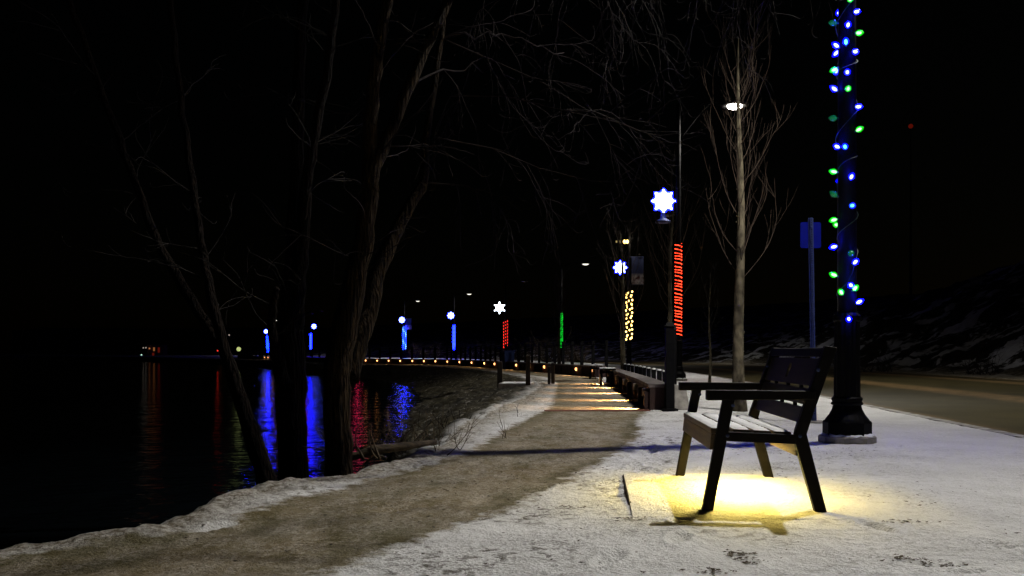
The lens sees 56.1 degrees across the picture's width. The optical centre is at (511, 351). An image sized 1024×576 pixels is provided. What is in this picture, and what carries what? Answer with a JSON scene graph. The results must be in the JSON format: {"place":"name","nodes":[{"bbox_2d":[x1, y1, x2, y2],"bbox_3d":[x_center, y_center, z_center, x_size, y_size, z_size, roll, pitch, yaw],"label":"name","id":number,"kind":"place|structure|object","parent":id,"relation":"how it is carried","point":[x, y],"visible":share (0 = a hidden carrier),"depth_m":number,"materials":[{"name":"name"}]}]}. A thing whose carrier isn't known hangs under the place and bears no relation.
{"place":"outdoors","nodes":[
{"label":"outdoors","id":0,"kind":"place"},
{"bbox_2d":[0,358,425,549],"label":"water","id":1,"kind":"structure","parent":0,"point":[90,445],"depth_m":17.04,"materials":[{"name":"black liquid"}]},
{"bbox_2d":[0,358,648,575],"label":"path","id":2,"kind":"structure","parent":0,"point":[246,542],"depth_m":5.46,"materials":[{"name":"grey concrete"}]},
{"bbox_2d":[589,365,602,378],"bbox_3d":[2.860,0.677,32.600,0.450,0.485,1.500,0,0,6],"label":"backless bench","id":3,"kind":"object","parent":2,"relation":"on","point":[593,367],"visible":0.88,"depth_m":31.99,"materials":[{"name":"brown wood"}]},
{"bbox_2d":[544,409,650,410],"bbox_3d":[1.300,0.903,14.660,1.602,0.034,0.220,0,0,-3],"label":"brick band","id":4,"kind":"object","parent":2,"relation":"on","point":[604,410],"visible":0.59,"depth_m":14.56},
{"bbox_2d":[599,367,615,384],"bbox_3d":[2.640,0.677,26.600,0.450,0.485,1.500,0,0,4],"label":"backless bench","id":5,"kind":"object","parent":2,"relation":"on","point":[601,369],"visible":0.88,"depth_m":25.98,"materials":[{"name":"brown wood"}]},
{"bbox_2d":[0,331,1023,575],"bbox_3d":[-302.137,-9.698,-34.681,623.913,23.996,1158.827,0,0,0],"label":"snow ground","id":6,"kind":"structure","parent":0,"point":[900,463],"depth_m":5.58,"materials":[{"name":"white snow"}]},
{"bbox_2d":[17,0,277,484],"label":"tree","id":7,"kind":"object","parent":6,"relation":"on","point":[214,329],"visible":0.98,"depth_m":8.59,"materials":[{"name":"black plant"}]},
{"bbox_2d":[146,341,167,355],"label":"shore hut","id":8,"kind":"object","parent":6,"relation":"on","point":[158,348],"visible":0.85,"depth_m":240.50,"materials":[{"name":"black paint"}]},
{"bbox_2d":[238,355,324,361],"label":"wall","id":9,"kind":"structure","parent":6,"relation":"on","point":[317,359],"depth_m":112.33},
{"bbox_2d":[241,348,327,356],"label":"railing","id":10,"kind":"object","parent":6,"relation":"on","point":[256,350],"visible":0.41,"depth_m":121.74,"materials":[{"name":"black metal"}]},
{"bbox_2d":[166,0,425,480],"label":"tree","id":11,"kind":"object","parent":6,"relation":"on","point":[287,353],"visible":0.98,"depth_m":7.89,"materials":[{"name":"black plant"}]},
{"bbox_2d":[309,310,322,356],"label":"street lamp","id":12,"kind":"object","parent":6,"relation":"on","point":[310,328],"visible":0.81,"depth_m":175.93,"materials":[{"name":"black paint"}]},
{"bbox_2d":[303,416,436,470],"bbox_3d":[-1.192,0.766,7.956,1.150,0.470,0.405,0,0,-6],"label":"driftwood","id":13,"kind":"object","parent":6,"relation":"on","point":[371,450],"visible":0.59,"depth_m":7.92,"materials":[{"name":"brown wood"}]},
{"bbox_2d":[307,408,477,456],"bbox_3d":[-1.066,0.671,8.708,1.647,0.435,1.358,0,0,0],"label":"bank shrub","id":14,"kind":"object","parent":6,"relation":"on","point":[406,434],"visible":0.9,"depth_m":8.64,"materials":[{"name":"brown plant"}]},
{"bbox_2d":[403,300,419,357],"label":"street lamp","id":15,"kind":"object","parent":6,"relation":"on","point":[404,356],"visible":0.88,"depth_m":140.92,"materials":[{"name":"black paint"}]},
{"bbox_2d":[405,318,411,329],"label":"banner","id":16,"kind":"object","parent":15,"relation":"attached to","point":[407,323],"visible":1,"depth_m":140.98,"materials":[{"name":"fabric"}]},
{"bbox_2d":[405,341,429,357],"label":"roadside bush","id":17,"kind":"object","parent":6,"relation":"on","point":[418,354],"visible":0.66,"depth_m":145.69,"materials":[{"name":"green plant"}]},
{"bbox_2d":[367,412,506,454],"bbox_3d":[-0.709,0.845,10.244,1.379,0.490,1.407,0,0,44],"label":"bank shrub","id":18,"kind":"object","parent":6,"relation":"on","point":[434,434],"visible":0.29,"depth_m":10.17,"materials":[{"name":"brown plant"}]},
{"bbox_2d":[363,358,511,369],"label":"wall","id":19,"kind":"structure","parent":6,"relation":"on","point":[475,363],"depth_m":67.51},
{"bbox_2d":[369,345,517,361],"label":"railing","id":20,"kind":"object","parent":19,"relation":"on","point":[500,348],"visible":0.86,"depth_m":63.51,"materials":[{"name":"black metal"}]},
{"bbox_2d":[419,339,461,357],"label":"roadside bush","id":21,"kind":"object","parent":6,"relation":"on","point":[438,352],"visible":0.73,"depth_m":139.81,"materials":[{"name":"brown plant"}]},
{"bbox_2d":[366,404,517,430],"bbox_3d":[-0.813,0.911,13.696,2.181,0.437,1.618,0,0,-32],"label":"bank shrub","id":22,"kind":"object","parent":6,"relation":"on","point":[441,419],"visible":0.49,"depth_m":13.79,"materials":[{"name":"brown plant"}]},
{"bbox_2d":[452,292,471,357],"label":"street lamp","id":23,"kind":"object","parent":6,"relation":"on","point":[469,293],"visible":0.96,"depth_m":123.95,"materials":[{"name":"black metal"}]},
{"bbox_2d":[452,325,454,349],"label":"rope light","id":24,"kind":"object","parent":23,"relation":"attached to","point":[454,340],"visible":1,"depth_m":123.84,"materials":[{"name":"blue"}]},
{"bbox_2d":[457,341,482,358],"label":"roadside bush","id":25,"kind":"object","parent":6,"relation":"on","point":[472,352],"visible":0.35,"depth_m":121.96,"materials":[{"name":"brown plant"}]},
{"bbox_2d":[467,336,510,359],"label":"roadside bush","id":26,"kind":"object","parent":6,"relation":"on","point":[487,355],"visible":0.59,"depth_m":115.77,"materials":[{"name":"brown plant"}]},
{"bbox_2d":[497,361,501,387],"bbox_3d":[-0.335,0.634,26.471,0.154,0.751,0.154,0,0,0],"label":"bollard","id":27,"kind":"object","parent":6,"relation":"on","point":[499,371],"visible":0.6,"depth_m":26.40,"materials":[{"name":"brown wood"}]},
{"bbox_2d":[500,351,514,368],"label":"wheelie bin","id":28,"kind":"object","parent":6,"relation":"on","point":[507,356],"visible":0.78,"depth_m":50.36,"materials":[{"name":"blue plastic"}]},
{"bbox_2d":[498,382,533,388],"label":"lookout slab","id":29,"kind":"structure","parent":6,"relation":"on","point":[503,385],"depth_m":25.58,"materials":[{"name":"concrete"}]},
{"bbox_2d":[504,279,527,350],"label":"street lamp","id":30,"kind":"object","parent":6,"relation":"on","point":[524,280],"visible":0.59,"depth_m":101.92,"materials":[{"name":"black metal"}]},
{"bbox_2d":[494,302,504,313],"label":"snowflake light","id":31,"kind":"object","parent":30,"relation":"attached to","point":[499,305],"visible":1,"depth_m":101.94,"materials":[{"name":"white plastic"}]},
{"bbox_2d":[526,355,529,384],"bbox_3d":[0.424,0.489,25.472,0.132,0.821,0.132,0,0,0],"label":"bollard","id":32,"kind":"object","parent":6,"relation":"on","point":[527,369],"visible":0.82,"depth_m":25.41,"materials":[{"name":"brown wood"}]},
{"bbox_2d":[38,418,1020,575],"bbox_3d":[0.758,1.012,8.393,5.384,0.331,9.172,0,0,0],"label":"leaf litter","id":33,"kind":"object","parent":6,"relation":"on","point":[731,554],"visible":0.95,"depth_m":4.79,"materials":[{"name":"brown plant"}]},
{"bbox_2d":[252,0,841,476],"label":"tree","id":34,"kind":"object","parent":6,"relation":"on","point":[356,310],"visible":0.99,"depth_m":7.70,"materials":[{"name":"brown plant"}]},
{"bbox_2d":[515,327,578,361],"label":"roadside bush","id":35,"kind":"object","parent":6,"relation":"on","point":[542,356],"visible":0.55,"depth_m":83.67,"materials":[{"name":"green plant"}]},
{"bbox_2d":[548,366,550,383],"bbox_3d":[1.024,0.651,26.471,0.088,0.539,0.088,0,0,0],"label":"bollard","id":36,"kind":"object","parent":6,"relation":"on","point":[549,374],"visible":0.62,"depth_m":26.43,"materials":[{"name":"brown wood"}]},
{"bbox_2d":[551,363,554,383],"bbox_3d":[1.152,0.609,27.000,0.110,0.619,0.110,0,0,0],"label":"bollard","id":37,"kind":"object","parent":6,"relation":"on","point":[552,373],"visible":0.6,"depth_m":26.95,"materials":[{"name":"brown wood"}]},
{"bbox_2d":[541,264,572,363],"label":"street tree","id":38,"kind":"object","parent":6,"relation":"on","point":[559,337],"visible":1,"depth_m":59.92,"materials":[{"name":"brown plant"}]},
{"bbox_2d":[512,362,605,376],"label":"wall","id":39,"kind":"structure","parent":6,"relation":"on","point":[569,369],"depth_m":38.86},
{"bbox_2d":[517,340,608,370],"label":"railing","id":40,"kind":"object","parent":39,"relation":"on","point":[572,345],"visible":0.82,"depth_m":40.18,"materials":[{"name":"black metal"}]},
{"bbox_2d":[560,261,589,361],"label":"street lamp","id":41,"kind":"object","parent":6,"relation":"on","point":[583,263],"visible":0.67,"depth_m":81.94,"materials":[{"name":"black metal"}]},
{"bbox_2d":[560,312,562,347],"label":"rope light","id":42,"kind":"object","parent":41,"relation":"attached to","point":[561,339],"visible":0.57,"depth_m":81.87,"materials":[{"name":"green"}]},
{"bbox_2d":[598,200,648,369],"bbox_3d":[3.146,-1.716,27.361,1.399,5.295,1.383,0,0,-20],"label":"street tree","id":43,"kind":"object","parent":6,"relation":"on","point":[622,340],"visible":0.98,"depth_m":27.34,"materials":[{"name":"brown plant"}]},
{"bbox_2d":[623,474,630,504],"bbox_3d":[0.746,0.900,6.268,0.016,0.040,1.300,0,0,5],"label":"slab edge","id":44,"kind":"object","parent":6,"relation":"on","point":[629,501],"visible":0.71,"depth_m":6.10,"materials":[{"name":"concrete"}]},
{"bbox_2d":[630,364,633,371],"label":"short post","id":45,"kind":"object","parent":6,"relation":"on","point":[631,367],"visible":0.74,"depth_m":25.03,"materials":[{"name":"black paint"}]},
{"bbox_2d":[606,369,664,409],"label":"wall","id":46,"kind":"structure","parent":6,"relation":"on","point":[653,398],"depth_m":16.54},
{"bbox_2d":[633,383,638,389],"bbox_3d":[2.301,0.644,17.846,0.095,0.121,0.172,0,0,4],"label":"wall light","id":47,"kind":"object","parent":46,"relation":"attached to","point":[635,386],"visible":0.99,"depth_m":17.76,"materials":[{"name":"black"}]},
{"bbox_2d":[634,365,637,373],"bbox_3d":[3.096,0.624,23.911,0.095,0.611,0.095,0,0,0],"label":"short post","id":48,"kind":"object","parent":6,"relation":"on","point":[635,368],"visible":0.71,"depth_m":23.87,"materials":[{"name":"black paint"}]},
{"bbox_2d":[638,366,641,374],"bbox_3d":[3.035,0.624,22.763,0.095,0.611,0.095,0,0,0],"label":"short post","id":49,"kind":"object","parent":6,"relation":"on","point":[639,369],"visible":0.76,"depth_m":22.72,"materials":[{"name":"black paint"}]},
{"bbox_2d":[642,366,645,375],"bbox_3d":[2.973,0.624,21.615,0.095,0.611,0.095,0,0,0],"label":"short post","id":50,"kind":"object","parent":6,"relation":"on","point":[644,370],"visible":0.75,"depth_m":21.57,"materials":[{"name":"black metal"}]},
{"bbox_2d":[646,367,650,376],"bbox_3d":[2.912,0.624,20.466,0.095,0.611,0.095,0,0,0],"label":"short post","id":51,"kind":"object","parent":6,"relation":"on","point":[648,371],"visible":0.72,"depth_m":20.42,"materials":[{"name":"black paint"}]},
{"bbox_2d":[626,211,671,364],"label":"street lamp","id":52,"kind":"object","parent":6,"relation":"on","point":[629,359],"visible":0.71,"depth_m":52.93,"materials":[{"name":"black metal"}]},
{"bbox_2d":[613,260,627,274],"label":"snowflake light","id":53,"kind":"object","parent":52,"relation":"attached to","point":[619,264],"visible":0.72,"depth_m":52.94,"materials":[{"name":"white plastic"}]},
{"bbox_2d":[625,291,632,339],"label":"light string","id":54,"kind":"object","parent":52,"relation":"attached to","point":[630,317],"visible":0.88,"depth_m":52.94,"materials":[{"name":"yellow plastic"}]},
{"bbox_2d":[632,257,643,284],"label":"banner","id":55,"kind":"object","parent":52,"relation":"attached to","point":[639,269],"visible":0.9,"depth_m":52.98,"materials":[{"name":"fabric"}]},
{"bbox_2d":[651,368,655,378],"bbox_3d":[2.851,0.624,19.318,0.095,0.611,0.095,0,0,0],"label":"short post","id":56,"kind":"object","parent":6,"relation":"on","point":[653,372],"visible":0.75,"depth_m":19.27,"materials":[{"name":"black paint"}]},
{"bbox_2d":[657,369,661,380],"bbox_3d":[2.790,0.624,18.170,0.095,0.611,0.095,0,0,0],"label":"short post","id":57,"kind":"object","parent":6,"relation":"on","point":[659,374],"visible":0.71,"depth_m":18.13,"materials":[{"name":"black paint"}]},
{"bbox_2d":[662,370,664,381],"bbox_3d":[2.711,0.624,17.015,0.095,0.611,0.095,0,0,0],"label":"short post","id":58,"kind":"object","parent":6,"relation":"on","point":[663,375],"visible":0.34,"depth_m":16.97,"materials":[{"name":"black paint"}]},
{"bbox_2d":[661,322,677,411],"bbox_3d":[2.420,0.238,14.750,0.230,1.380,0.230,0,0,0],"label":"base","id":59,"kind":"object","parent":6,"relation":"on","point":[669,366],"visible":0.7,"depth_m":14.69,"materials":[{"name":"black paint"}]},
{"bbox_2d":[640,146,707,369],"bbox_3d":[3.304,-1.702,20.324,1.398,5.283,1.393,0,0,-25],"label":"street tree","id":60,"kind":"object","parent":6,"relation":"on","point":[669,274],"visible":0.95,"depth_m":20.26,"materials":[{"name":"brown plant"}]},
{"bbox_2d":[674,326,677,384],"bbox_3d":[2.600,0.251,15.600,0.230,1.340,0.230,0,0,0],"label":"fence post","id":61,"kind":"object","parent":6,"relation":"on","point":[675,354],"visible":0.2,"depth_m":15.54,"materials":[{"name":"black metal"}]},
{"bbox_2d":[674,384,688,409],"bbox_3d":[2.639,0.701,15.065,0.238,0.398,0.370,0,0,0],"label":"utility box","id":62,"kind":"object","parent":6,"relation":"on","point":[681,401],"visible":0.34,"depth_m":14.88,"materials":[{"name":"metal"}]},
{"bbox_2d":[665,99,747,380],"bbox_3d":[6.038,-3.474,30.089,2.679,8.892,0.800,0,0,0],"label":"street lamp","id":63,"kind":"object","parent":6,"relation":"on","point":[681,375],"visible":0.65,"depth_m":29.93,"materials":[{"name":"metal"}]},
{"bbox_2d":[652,188,675,211],"bbox_3d":[4.761,-4.709,29.969,0.892,0.829,0.102,0,0,0],"label":"snowflake light","id":64,"kind":"object","parent":63,"relation":"attached to","point":[658,201],"visible":0.72,"depth_m":29.94,"materials":[{"name":"white plastic"}]},
{"bbox_2d":[655,208,674,223],"bbox_3d":[4.791,-4.257,29.939,0.497,0.454,0.662,0,0,-60],"label":"pedestrian lamp","id":65,"kind":"object","parent":63,"relation":"attached to","point":[663,218],"visible":0.84,"depth_m":29.89,"materials":[{"name":"metal"}]},
{"bbox_2d":[675,244,681,335],"bbox_3d":[5.200,-1.958,30.000,0.232,2.896,0.226,0,0,0],"label":"rope light","id":66,"kind":"object","parent":63,"relation":"attached to","point":[678,289],"visible":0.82,"depth_m":29.91,"materials":[{"name":"red plastic"}]},
{"bbox_2d":[698,262,723,381],"bbox_3d":[5.140,-0.749,24.997,0.737,3.360,0.780,0,0,14],"label":"street tree","id":67,"kind":"object","parent":6,"relation":"on","point":[710,352],"visible":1,"depth_m":24.98,"materials":[{"name":"brown plant"}]},
{"bbox_2d":[697,0,797,411],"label":"street tree","id":68,"kind":"object","parent":6,"relation":"on","point":[738,375],"visible":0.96,"depth_m":14.54,"materials":[{"name":"brown plant"}]},
{"bbox_2d":[800,218,822,423],"bbox_3d":[3.839,-0.354,12.269,0.305,2.720,0.220,0,0,-2],"label":"road sign","id":69,"kind":"object","parent":6,"relation":"on","point":[810,234],"visible":0.75,"depth_m":12.27,"materials":[{"name":"metal"}]},
{"bbox_2d":[818,0,876,443],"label":"street lamp","id":70,"kind":"object","parent":6,"relation":"on","point":[846,421],"visible":0.97,"depth_m":9.52,"materials":[{"name":"metal"}]},
{"bbox_2d":[828,0,863,321],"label":"light string","id":71,"kind":"object","parent":70,"relation":"attached to","point":[836,146],"visible":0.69,"depth_m":9.49,"materials":[{"name":"multicoloured"}]},
{"bbox_2d":[0,0,1023,353],"label":"sky","id":72,"kind":"structure","parent":0,"point":[952,70],"materials":[{"name":"black"}]},
{"bbox_2d":[12,260,1023,379],"bbox_3d":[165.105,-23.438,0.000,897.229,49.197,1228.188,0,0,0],"label":"hillside","id":73,"kind":"structure","parent":0,"point":[928,332],"depth_m":126.61,"materials":[{"name":"black"}]},
{"bbox_2d":[943,346,1007,374],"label":"hill bush","id":74,"kind":"object","parent":73,"relation":"on","point":[980,370],"visible":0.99,"depth_m":43.92,"materials":[{"name":"brown plant"}]},
{"bbox_2d":[106,352,1023,434],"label":"road","id":75,"kind":"structure","parent":0,"point":[993,403],"depth_m":24.15,"materials":[{"name":"grey asphalt"}]},
{"bbox_2d":[498,341,533,359],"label":"roadside bush","id":76,"kind":"object","parent":75,"relation":"on","point":[521,355],"visible":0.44,"depth_m":111.93,"materials":[{"name":"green plant"}]},
{"bbox_2d":[565,339,593,362],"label":"roadside bush","id":77,"kind":"object","parent":75,"relation":"on","point":[578,358],"visible":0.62,"depth_m":92.08,"materials":[{"name":"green plant"}]},
{"bbox_2d":[365,357,1023,437],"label":"kerb","id":78,"kind":"structure","parent":75,"relation":"on","point":[963,424],"depth_m":12.81,"materials":[{"name":"grey concrete"}]},
{"bbox_2d":[624,473,852,520],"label":"pavement","id":79,"kind":"structure","parent":0,"point":[749,496],"depth_m":5.78,"materials":[{"name":"white snow"}]},
{"bbox_2d":[675,346,836,511],"bbox_3d":[1.488,0.443,6.098,0.754,0.954,1.472,0,0,4],"label":"park bench","id":80,"kind":"object","parent":79,"relation":"on","point":[714,433],"visible":0.94,"depth_m":5.49,"materials":[{"name":"wood"}]}
]}

